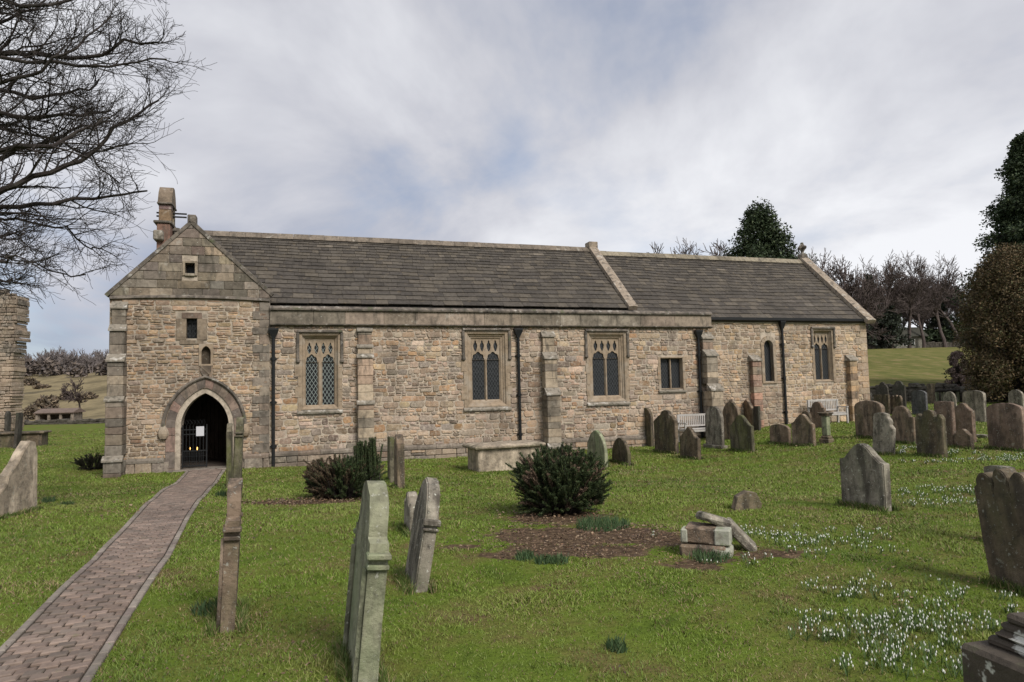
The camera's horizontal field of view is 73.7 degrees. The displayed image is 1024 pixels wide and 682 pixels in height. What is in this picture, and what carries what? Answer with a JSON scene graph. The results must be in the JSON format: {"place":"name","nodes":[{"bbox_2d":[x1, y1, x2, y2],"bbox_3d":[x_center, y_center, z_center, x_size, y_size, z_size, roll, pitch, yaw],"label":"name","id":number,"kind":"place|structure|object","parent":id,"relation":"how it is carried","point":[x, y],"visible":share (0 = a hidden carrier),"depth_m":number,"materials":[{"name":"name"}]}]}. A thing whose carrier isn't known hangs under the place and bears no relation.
{"place":"outdoors","nodes":[
{"label":"outdoors","id":0,"kind":"place"},
{"bbox_2d":[0,468,224,681],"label":"brick path","id":1,"kind":"structure","parent":0,"point":[185,493],"depth_m":5.68,"materials":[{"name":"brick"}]},
{"bbox_2d":[0,347,1023,681],"bbox_3d":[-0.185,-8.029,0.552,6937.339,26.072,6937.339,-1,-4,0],"label":"ground","id":2,"kind":"structure","parent":0,"point":[906,367],"depth_m":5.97,"materials":[{"name":"plant"}]},
{"bbox_2d":[4,411,10,431],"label":"gravestone","id":3,"kind":"object","parent":2,"relation":"on","point":[7,424],"visible":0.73,"depth_m":37.76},
{"bbox_2d":[0,289,30,431],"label":"ruined wall","id":4,"kind":"structure","parent":2,"relation":"on","point":[13,330],"depth_m":39.17,"materials":[{"name":"stone"}]},
{"bbox_2d":[13,413,22,448],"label":"gravestone","id":5,"kind":"object","parent":2,"relation":"on","point":[18,428],"visible":0.76,"depth_m":31.45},
{"bbox_2d":[0,441,37,514],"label":"gravestone","id":6,"kind":"object","parent":2,"relation":"on","point":[18,481],"visible":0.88,"depth_m":11.05,"materials":[{"name":"stone"}]},
{"bbox_2d":[0,430,51,447],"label":"chest tomb","id":7,"kind":"object","parent":2,"relation":"on","point":[39,437],"visible":0.58,"depth_m":32.11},
{"bbox_2d":[23,404,38,419],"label":"bush","id":8,"kind":"object","parent":2,"relation":"on","point":[29,411],"visible":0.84,"depth_m":158.51,"materials":[{"name":"brown plant"}]},
{"bbox_2d":[22,376,39,385],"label":"bush","id":9,"kind":"object","parent":2,"relation":"on","point":[30,381],"visible":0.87,"depth_m":248.68,"materials":[{"name":"brown plant"}]},
{"bbox_2d":[33,394,59,408],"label":"bush","id":10,"kind":"object","parent":2,"relation":"on","point":[48,402],"visible":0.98,"depth_m":188.53,"materials":[{"name":"brown plant"}]},
{"bbox_2d":[33,408,85,419],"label":"open shed","id":11,"kind":"structure","parent":2,"relation":"on","point":[60,413],"depth_m":132.26,"materials":[{"name":"stone"}]},
{"bbox_2d":[18,356,106,377],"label":"hill scrub","id":12,"kind":"object","parent":2,"relation":"on","point":[43,367],"visible":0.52,"depth_m":284.75,"materials":[{"name":"brown plant"}]},
{"bbox_2d":[24,418,104,424],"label":"stone wall","id":13,"kind":"structure","parent":2,"relation":"on","point":[68,421],"depth_m":59.44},
{"bbox_2d":[24,345,108,374],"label":"hill wood","id":14,"kind":"object","parent":2,"relation":"on","point":[88,360],"visible":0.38,"depth_m":317.20,"materials":[{"name":"brown plant"}]},
{"bbox_2d":[60,377,87,407],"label":"bare tree","id":15,"kind":"object","parent":2,"relation":"on","point":[69,395],"visible":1,"depth_m":167.18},
{"bbox_2d":[70,452,103,469],"bbox_3d":[-13.325,3.826,21.706,1.205,0.545,1.150,-1,-4,0],"label":"yew bush","id":16,"kind":"object","parent":2,"relation":"on","point":[91,461],"visible":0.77,"depth_m":21.46,"materials":[{"name":"green plant"}]},
{"bbox_2d":[81,391,98,399],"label":"bush","id":17,"kind":"object","parent":2,"relation":"on","point":[89,395],"visible":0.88,"depth_m":208.74,"materials":[{"name":"brown plant"}]},
{"bbox_2d":[0,0,214,319],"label":"overhanging tree","id":18,"kind":"object","parent":2,"relation":"on","point":[52,141],"visible":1,"depth_m":10.19,"materials":[{"name":"brown plant"}]},
{"bbox_2d":[189,596,217,616],"bbox_3d":[-2.389,2.087,5.369,0.256,0.120,0.315,-1,-4,0],"label":"daffodil clump","id":19,"kind":"object","parent":2,"relation":"on","point":[202,606],"visible":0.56,"depth_m":5.33,"materials":[{"name":"green plant"}]},
{"bbox_2d":[216,478,242,632],"bbox_3d":[-2.150,1.762,5.207,0.139,1.419,0.715,3,-5,-20],"label":"gravestone","id":20,"kind":"object","parent":2,"relation":"on","point":[228,574],"visible":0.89,"depth_m":4.93,"materials":[{"name":"stone"}]},
{"bbox_2d":[226,423,232,487],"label":"gravestone","id":21,"kind":"object","parent":2,"relation":"on","point":[229,451],"visible":0.75,"depth_m":15.59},
{"bbox_2d":[232,417,244,477],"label":"gravestone","id":22,"kind":"object","parent":2,"relation":"on","point":[238,452],"visible":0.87,"depth_m":13.00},
{"bbox_2d":[302,437,387,498],"bbox_3d":[-3.153,2.384,12.842,1.574,1.162,1.455,-1,-4,0],"label":"yew bush","id":23,"kind":"object","parent":2,"relation":"on","point":[353,474],"visible":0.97,"depth_m":12.53,"materials":[{"name":"green plant"}]},
{"bbox_2d":[343,480,391,681],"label":"gravestone","id":24,"kind":"object","parent":2,"relation":"on","point":[370,556],"visible":0.98,"depth_m":3.92,"materials":[{"name":"stone"}]},
{"bbox_2d":[387,436,393,482],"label":"gravestone","id":25,"kind":"object","parent":2,"relation":"on","point":[390,454],"visible":0.66,"depth_m":16.49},
{"bbox_2d":[394,434,404,488],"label":"gravestone","id":26,"kind":"object","parent":2,"relation":"on","point":[399,470],"visible":0.74,"depth_m":14.59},
{"bbox_2d":[404,491,416,532],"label":"gravestone","id":27,"kind":"object","parent":2,"relation":"on","point":[410,503],"visible":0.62,"depth_m":8.24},
{"bbox_2d":[405,477,440,592],"bbox_3d":[-0.815,1.869,6.094,0.155,1.297,0.659,10,-7,-16],"label":"gravestone","id":28,"kind":"object","parent":2,"relation":"on","point":[426,523],"visible":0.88,"depth_m":5.91,"materials":[{"name":"stone"}]},
{"bbox_2d":[101,187,875,477],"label":"church","id":29,"kind":"structure","parent":2,"relation":"on","point":[294,349],"depth_m":23.59,"materials":[{"name":"stone"}]},
{"bbox_2d":[182,261,197,275],"bbox_3d":[-9.819,-2.191,20.858,0.412,0.464,0.370,0,-4,-18],"label":"window","id":30,"kind":"structure","parent":29,"relation":"in","point":[191,269],"depth_m":20.75,"materials":[{"name":"stone"}]},
{"bbox_2d":[176,313,206,343],"bbox_3d":[-9.716,-0.369,20.747,0.854,0.962,0.280,0,-4,-18],"label":"window","id":31,"kind":"structure","parent":29,"relation":"in","point":[196,326],"depth_m":20.67,"materials":[{"name":"stone"}]},
{"bbox_2d":[197,398,228,459],"bbox_3d":[-10.260,3.061,23.733,1.221,2.180,0.080,0,-4,-18],"label":"inner door","id":32,"kind":"structure","parent":29,"relation":"in","point":[209,409],"depth_m":23.67,"materials":[{"name":"wood"}]},
{"bbox_2d":[295,330,344,413],"bbox_3d":[-6.123,0.973,21.755,1.534,2.650,0.370,0,-4,-18],"label":"window","id":33,"kind":"structure","parent":29,"relation":"in","point":[319,356],"depth_m":21.79,"materials":[{"name":"stone"}]},
{"bbox_2d":[461,328,512,410],"bbox_3d":[-0.889,0.968,23.426,1.807,2.818,0.370,0,-4,-18],"label":"window","id":34,"kind":"structure","parent":29,"relation":"in","point":[486,355],"depth_m":23.48,"materials":[{"name":"stone"}]},
{"bbox_2d":[584,329,630,405],"bbox_3d":[3.440,0.949,24.809,1.801,2.752,0.370,0,-4,-18],"label":"window","id":35,"kind":"structure","parent":29,"relation":"in","point":[607,355],"depth_m":24.86,"materials":[{"name":"stone"}]},
{"bbox_2d":[657,357,687,392],"bbox_3d":[5.962,1.257,25.595,1.242,1.327,0.360,0,-4,-18],"label":"window","id":36,"kind":"structure","parent":29,"relation":"in","point":[671,370],"depth_m":25.64,"materials":[{"name":"stone"}]},
{"bbox_2d":[760,336,777,383],"bbox_3d":[10.213,0.752,27.301,0.746,1.902,0.250,0,-4,-18],"label":"window","id":37,"kind":"structure","parent":29,"relation":"in","point":[766,365],"depth_m":27.30,"materials":[{"name":"stone"}]},
{"bbox_2d":[810,327,836,382],"bbox_3d":[12.757,0.569,28.127,1.273,2.312,0.370,0,-4,-18],"label":"window","id":38,"kind":"structure","parent":29,"relation":"in","point":[823,339],"depth_m":28.19,"materials":[{"name":"stone"}]},
{"bbox_2d":[462,440,545,471],"bbox_3d":[-0.223,3.313,19.120,2.100,0.925,1.100,0,-4,-24],"label":"chest tomb","id":39,"kind":"object","parent":2,"relation":"on","point":[488,456],"visible":0.6,"depth_m":18.67,"materials":[{"name":"stone"}]},
{"bbox_2d":[0,439,1019,681],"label":"leaf litter","id":40,"kind":"object","parent":2,"relation":"on","point":[358,499],"visible":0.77,"depth_m":7.65,"materials":[{"name":"brown plant"}]},
{"bbox_2d":[515,548,533,561],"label":"daffodil clump","id":41,"kind":"object","parent":2,"relation":"on","point":[526,555],"visible":0.95,"depth_m":6.81,"materials":[{"name":"green plant"}]},
{"bbox_2d":[533,552,551,564],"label":"daffodil clump","id":42,"kind":"object","parent":2,"relation":"on","point":[540,559],"visible":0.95,"depth_m":6.64,"materials":[{"name":"green plant"}]},
{"bbox_2d":[547,552,569,564],"bbox_3d":[0.469,2.115,6.643,0.262,0.108,0.211,1,-5,-32],"label":"daffodil clump","id":43,"kind":"object","parent":2,"relation":"on","point":[555,558],"visible":0.91,"depth_m":6.62,"materials":[{"name":"green plant"}]},
{"bbox_2d":[505,442,612,515],"bbox_3d":[0.662,1.947,9.714,1.547,1.031,1.346,-1,-4,0],"label":"yew bush","id":44,"kind":"object","parent":2,"relation":"on","point":[566,479],"visible":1,"depth_m":9.38,"materials":[{"name":"green plant"}]},
{"bbox_2d":[587,430,607,466],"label":"gravestone","id":45,"kind":"object","parent":2,"relation":"on","point":[597,442],"visible":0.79,"depth_m":19.36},
{"bbox_2d":[575,513,630,531],"bbox_3d":[1.121,2.221,8.381,0.705,0.142,0.717,-1,-4,0],"label":"daffodil clump","id":46,"kind":"object","parent":2,"relation":"on","point":[587,524],"visible":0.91,"depth_m":8.28,"materials":[{"name":"green plant"}]},
{"bbox_2d":[603,633,628,653],"bbox_3d":[0.680,1.969,4.459,0.162,0.109,0.201,-1,-4,0],"label":"daffodil clump","id":47,"kind":"object","parent":2,"relation":"on","point":[616,643],"visible":0.98,"depth_m":4.42,"materials":[{"name":"green plant"}]},
{"bbox_2d":[612,438,630,465],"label":"gravestone","id":48,"kind":"object","parent":2,"relation":"on","point":[620,450],"visible":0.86,"depth_m":19.54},
{"bbox_2d":[644,408,653,446],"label":"gravestone","id":49,"kind":"object","parent":2,"relation":"on","point":[649,429],"visible":0.58,"depth_m":24.73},
{"bbox_2d":[654,410,678,453],"bbox_3d":[5.051,3.136,22.404,0.138,1.754,1.356,0,-4,-18],"label":"gravestone","id":50,"kind":"object","parent":2,"relation":"on","point":[666,437],"visible":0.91,"depth_m":22.25,"materials":[{"name":"stone"}]},
{"bbox_2d":[679,427,700,459],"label":"gravestone","id":51,"kind":"object","parent":2,"relation":"on","point":[690,442],"visible":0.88,"depth_m":20.03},
{"bbox_2d":[676,413,704,441],"bbox_3d":[6.848,3.179,24.985,1.510,1.010,0.600,0,-4,-18],"label":"bench","id":52,"kind":"object","parent":2,"relation":"on","point":[691,419],"visible":0.66,"depth_m":25.14,"materials":[{"name":"white wood"}]},
{"bbox_2d":[675,238,717,255],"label":"bare tree","id":53,"kind":"object","parent":2,"relation":"on","point":[689,250],"depth_m":95.67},
{"bbox_2d":[689,547,734,563],"bbox_3d":[1.919,2.067,6.641,0.408,0.120,0.444,0,-4,-17],"label":"daffodil clump","id":54,"kind":"object","parent":2,"relation":"on","point":[704,556],"visible":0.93,"depth_m":6.57,"materials":[{"name":"green plant"}]},
{"bbox_2d":[703,406,727,448],"bbox_3d":[6.578,2.971,22.155,0.250,1.700,1.040,0,-4,-18],"label":"gravestone","id":55,"kind":"object","parent":2,"relation":"on","point":[714,424],"visible":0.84,"depth_m":22.07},
{"bbox_2d":[679,511,756,557],"bbox_3d":[2.085,1.960,6.898,0.728,0.484,0.490,-3,-4,22],"label":"broken monument","id":56,"kind":"object","parent":2,"relation":"on","point":[719,532],"visible":0.88,"depth_m":6.79,"materials":[{"name":"stone"}]},
{"bbox_2d":[701,238,734,255],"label":"bare tree","id":57,"kind":"object","parent":2,"relation":"on","point":[719,247],"visible":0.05,"depth_m":97.17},
{"bbox_2d":[722,399,739,438],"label":"gravestone","id":58,"kind":"object","parent":2,"relation":"on","point":[731,412],"visible":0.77,"depth_m":24.15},
{"bbox_2d":[730,415,754,451],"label":"gravestone","id":59,"kind":"object","parent":2,"relation":"on","point":[741,432],"visible":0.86,"depth_m":20.51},
{"bbox_2d":[731,490,761,509],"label":"gravestone","id":60,"kind":"object","parent":2,"relation":"on","point":[745,499],"visible":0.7,"depth_m":9.39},
{"bbox_2d":[743,399,753,425],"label":"gravestone","id":61,"kind":"object","parent":2,"relation":"on","point":[748,410],"visible":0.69,"depth_m":26.27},
{"bbox_2d":[753,406,760,430],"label":"gravestone","id":62,"kind":"object","parent":2,"relation":"on","point":[757,418],"visible":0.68,"depth_m":25.72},
{"bbox_2d":[722,196,818,263],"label":"conifer","id":63,"kind":"object","parent":2,"relation":"on","point":[762,234],"visible":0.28,"depth_m":61.80,"materials":[{"name":"green plant"}]},
{"bbox_2d":[769,424,791,443],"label":"gravestone","id":64,"kind":"object","parent":2,"relation":"on","point":[780,432],"visible":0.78,"depth_m":21.05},
{"bbox_2d":[791,414,815,445],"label":"gravestone","id":65,"kind":"object","parent":2,"relation":"on","point":[803,428],"visible":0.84,"depth_m":19.96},
{"bbox_2d":[809,402,825,427],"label":"gravestone","id":66,"kind":"object","parent":2,"relation":"on","point":[815,408],"visible":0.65,"depth_m":24.63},
{"bbox_2d":[799,248,840,284],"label":"bare tree","id":67,"kind":"object","parent":2,"relation":"on","point":[829,275],"visible":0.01,"depth_m":94.98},
{"bbox_2d":[817,412,833,443],"bbox_3d":[9.174,2.622,19.929,0.340,1.080,0.340,1,-5,-35],"label":"pillar monument","id":68,"kind":"object","parent":2,"relation":"on","point":[826,437],"visible":0.89,"depth_m":19.86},
{"bbox_2d":[807,399,848,422],"bbox_3d":[12.573,2.827,27.154,1.510,1.010,0.600,0,-4,-18],"label":"bench","id":69,"kind":"object","parent":2,"relation":"on","point":[837,413],"visible":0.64,"depth_m":27.41,"materials":[{"name":"white wood"}]},
{"bbox_2d":[651,445,1023,681],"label":"snowdrops","id":70,"kind":"object","parent":2,"relation":"on","point":[886,650],"visible":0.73,"depth_m":4.77,"materials":[{"name":"white plant"}]},
{"bbox_2d":[796,248,878,299],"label":"bare tree","id":71,"kind":"object","parent":2,"relation":"on","point":[847,289],"visible":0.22,"depth_m":101.02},
{"bbox_2d":[840,443,891,511],"bbox_3d":[4.822,2.016,9.324,0.128,1.224,0.764,0,-4,-18],"label":"gravestone","id":72,"kind":"object","parent":2,"relation":"on","point":[864,471],"visible":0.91,"depth_m":9.25,"materials":[{"name":"stone"}]},
{"bbox_2d":[826,255,906,342],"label":"bare tree","id":73,"kind":"object","parent":2,"relation":"on","point":[871,303],"visible":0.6,"depth_m":100.31,"materials":[{"name":"plant"}]},
{"bbox_2d":[854,400,884,437],"bbox_3d":[10.420,2.455,19.861,0.139,1.453,1.220,-1,-4,-8],"label":"gravestone","id":74,"kind":"object","parent":2,"relation":"on","point":[865,411],"visible":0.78,"depth_m":19.93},
{"bbox_2d":[860,274,898,348],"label":"conifer","id":75,"kind":"object","parent":2,"relation":"on","point":[871,340],"visible":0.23,"depth_m":149.45,"materials":[{"name":"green plant"}]},
{"bbox_2d":[874,394,890,413],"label":"gravestone","id":76,"kind":"object","parent":2,"relation":"on","point":[884,399],"visible":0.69,"depth_m":33.47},
{"bbox_2d":[876,382,888,394],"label":"gravestone","id":77,"kind":"object","parent":2,"relation":"on","point":[882,388],"visible":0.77,"depth_m":43.02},
{"bbox_2d":[872,412,895,453],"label":"gravestone","id":78,"kind":"object","parent":2,"relation":"on","point":[884,432],"visible":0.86,"depth_m":16.57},
{"bbox_2d":[866,304,914,348],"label":"conifer","id":79,"kind":"object","parent":2,"relation":"on","point":[893,320],"visible":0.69,"depth_m":148.88,"materials":[{"name":"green plant"}]},
{"bbox_2d":[852,249,930,347],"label":"bare tree","id":80,"kind":"object","parent":2,"relation":"on","point":[916,288],"visible":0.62,"depth_m":151.23,"materials":[{"name":"plant"}]},
{"bbox_2d":[890,395,902,413],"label":"gravestone","id":81,"kind":"object","parent":2,"relation":"on","point":[896,400],"visible":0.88,"depth_m":33.15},
{"bbox_2d":[860,259,933,348],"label":"bare tree","id":82,"kind":"object","parent":2,"relation":"on","point":[892,276],"visible":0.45,"depth_m":149.04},
{"bbox_2d":[892,381,906,406],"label":"gravestone","id":83,"kind":"object","parent":2,"relation":"on","point":[899,388],"visible":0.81,"depth_m":40.36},
{"bbox_2d":[875,327,928,348],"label":"cottage","id":84,"kind":"structure","parent":2,"relation":"on","point":[915,333],"depth_m":156.46,"materials":[{"name":"stone"}]},
{"bbox_2d":[890,406,915,443],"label":"gravestone","id":85,"kind":"object","parent":2,"relation":"on","point":[902,417],"visible":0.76,"depth_m":18.23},
{"bbox_2d":[889,260,940,347],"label":"bare tree","id":86,"kind":"object","parent":2,"relation":"on","point":[919,322],"visible":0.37,"depth_m":157.15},
{"bbox_2d":[867,341,964,348],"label":"stone wall","id":87,"kind":"structure","parent":2,"relation":"on","point":[932,344],"depth_m":157.81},
{"bbox_2d":[911,390,927,413],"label":"gravestone","id":88,"kind":"object","parent":2,"relation":"on","point":[919,401],"visible":0.8,"depth_m":31.94,"materials":[{"name":"stone"}]},
{"bbox_2d":[885,256,964,337],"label":"bare tree","id":89,"kind":"object","parent":2,"relation":"on","point":[941,312],"visible":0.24,"depth_m":161.51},
{"bbox_2d":[899,250,957,346],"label":"bare tree","id":90,"kind":"object","parent":2,"relation":"on","point":[936,304],"visible":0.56,"depth_m":158.51,"materials":[{"name":"plant"}]},
{"bbox_2d":[926,384,935,403],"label":"gravestone","id":91,"kind":"object","parent":2,"relation":"on","point":[931,398],"visible":0.71,"depth_m":45.32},
{"bbox_2d":[915,410,947,457],"bbox_3d":[9.595,2.283,15.624,0.128,1.414,0.788,0,-4,-12],"label":"gravestone","id":92,"kind":"object","parent":2,"relation":"on","point":[930,429],"visible":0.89,"depth_m":15.55,"materials":[{"name":"stone"}]},
{"bbox_2d":[869,383,1007,401],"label":"stone wall","id":93,"kind":"structure","parent":2,"relation":"on","point":[910,387],"depth_m":49.06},
{"bbox_2d":[925,300,951,329],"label":"conifer","id":94,"kind":"object","parent":2,"relation":"on","point":[933,321],"visible":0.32,"depth_m":170.13,"materials":[{"name":"green plant"}]},
{"bbox_2d":[923,326,954,342],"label":"bush","id":95,"kind":"object","parent":2,"relation":"on","point":[934,333],"visible":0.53,"depth_m":164.34,"materials":[{"name":"green plant"}]},
{"bbox_2d":[926,389,959,401],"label":"table tomb","id":96,"kind":"object","parent":2,"relation":"on","point":[956,391],"visible":0.35,"depth_m":47.11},
{"bbox_2d":[933,401,955,445],"bbox_3d":[10.807,2.248,17.016,0.130,1.480,0.527,0,-4,-14],"label":"gravestone","id":97,"kind":"object","parent":2,"relation":"on","point":[946,409],"visible":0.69,"depth_m":16.86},
{"bbox_2d":[943,391,956,406],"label":"gravestone","id":98,"kind":"object","parent":2,"relation":"on","point":[949,396],"visible":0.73,"depth_m":36.95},
{"bbox_2d":[934,271,969,317],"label":"bare tree","id":99,"kind":"object","parent":2,"relation":"on","point":[949,306],"visible":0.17,"depth_m":174.33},
{"bbox_2d":[945,351,971,386],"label":"bush","id":100,"kind":"object","parent":2,"relation":"on","point":[957,378],"visible":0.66,"depth_m":59.62,"materials":[{"name":"brown plant"}]},
{"bbox_2d":[944,285,973,312],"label":"bare tree","id":101,"kind":"object","parent":2,"relation":"on","point":[956,304],"visible":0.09,"depth_m":167.01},
{"bbox_2d":[954,429,974,448],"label":"gravestone","id":102,"kind":"object","parent":2,"relation":"on","point":[964,437],"visible":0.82,"depth_m":16.47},
{"bbox_2d":[955,403,976,442],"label":"gravestone","id":103,"kind":"object","parent":2,"relation":"on","point":[964,415],"visible":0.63,"depth_m":18.41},
{"bbox_2d":[962,390,986,421],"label":"gravestone","id":104,"kind":"object","parent":2,"relation":"on","point":[975,400],"visible":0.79,"depth_m":26.37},
{"bbox_2d":[941,130,1023,383],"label":"conifer","id":105,"kind":"object","parent":2,"relation":"on","point":[1007,212],"visible":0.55,"depth_m":61.10,"materials":[{"name":"green plant"}]},
{"bbox_2d":[950,242,1023,403],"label":"bush","id":106,"kind":"object","parent":2,"relation":"on","point":[996,358],"visible":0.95,"depth_m":43.33,"materials":[{"name":"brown plant"}]},
{"bbox_2d":[961,612,1023,681],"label":"broken tomb","id":107,"kind":"object","parent":2,"relation":"on","point":[998,656],"visible":1,"depth_m":3.13,"materials":[{"name":"stone"}]},
{"bbox_2d":[974,468,1023,591],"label":"gravestone","id":108,"kind":"object","parent":2,"relation":"on","point":[999,495],"visible":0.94,"depth_m":5.47,"materials":[{"name":"stone"}]},
{"bbox_2d":[984,465,1014,472],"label":"gravestone","id":109,"kind":"object","parent":2,"relation":"on","point":[987,469],"visible":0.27,"depth_m":7.00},
{"bbox_2d":[986,403,1023,449],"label":"gravestone","id":110,"kind":"object","parent":2,"relation":"on","point":[1005,424],"visible":0.86,"depth_m":15.95,"materials":[{"name":"stone"}]},
{"bbox_2d":[1008,390,1023,406],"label":"gravestone","id":111,"kind":"object","parent":2,"relation":"on","point":[1016,397],"visible":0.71,"depth_m":28.16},
{"bbox_2d":[0,434,1023,681],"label":"long grass","id":112,"kind":"structure","parent":0,"point":[404,580],"depth_m":5.74,"materials":[{"name":"plant"}]},
{"bbox_2d":[0,0,1023,361],"label":"sky","id":113,"kind":"structure","parent":0,"point":[870,128],"materials":[{"name":"grey"}]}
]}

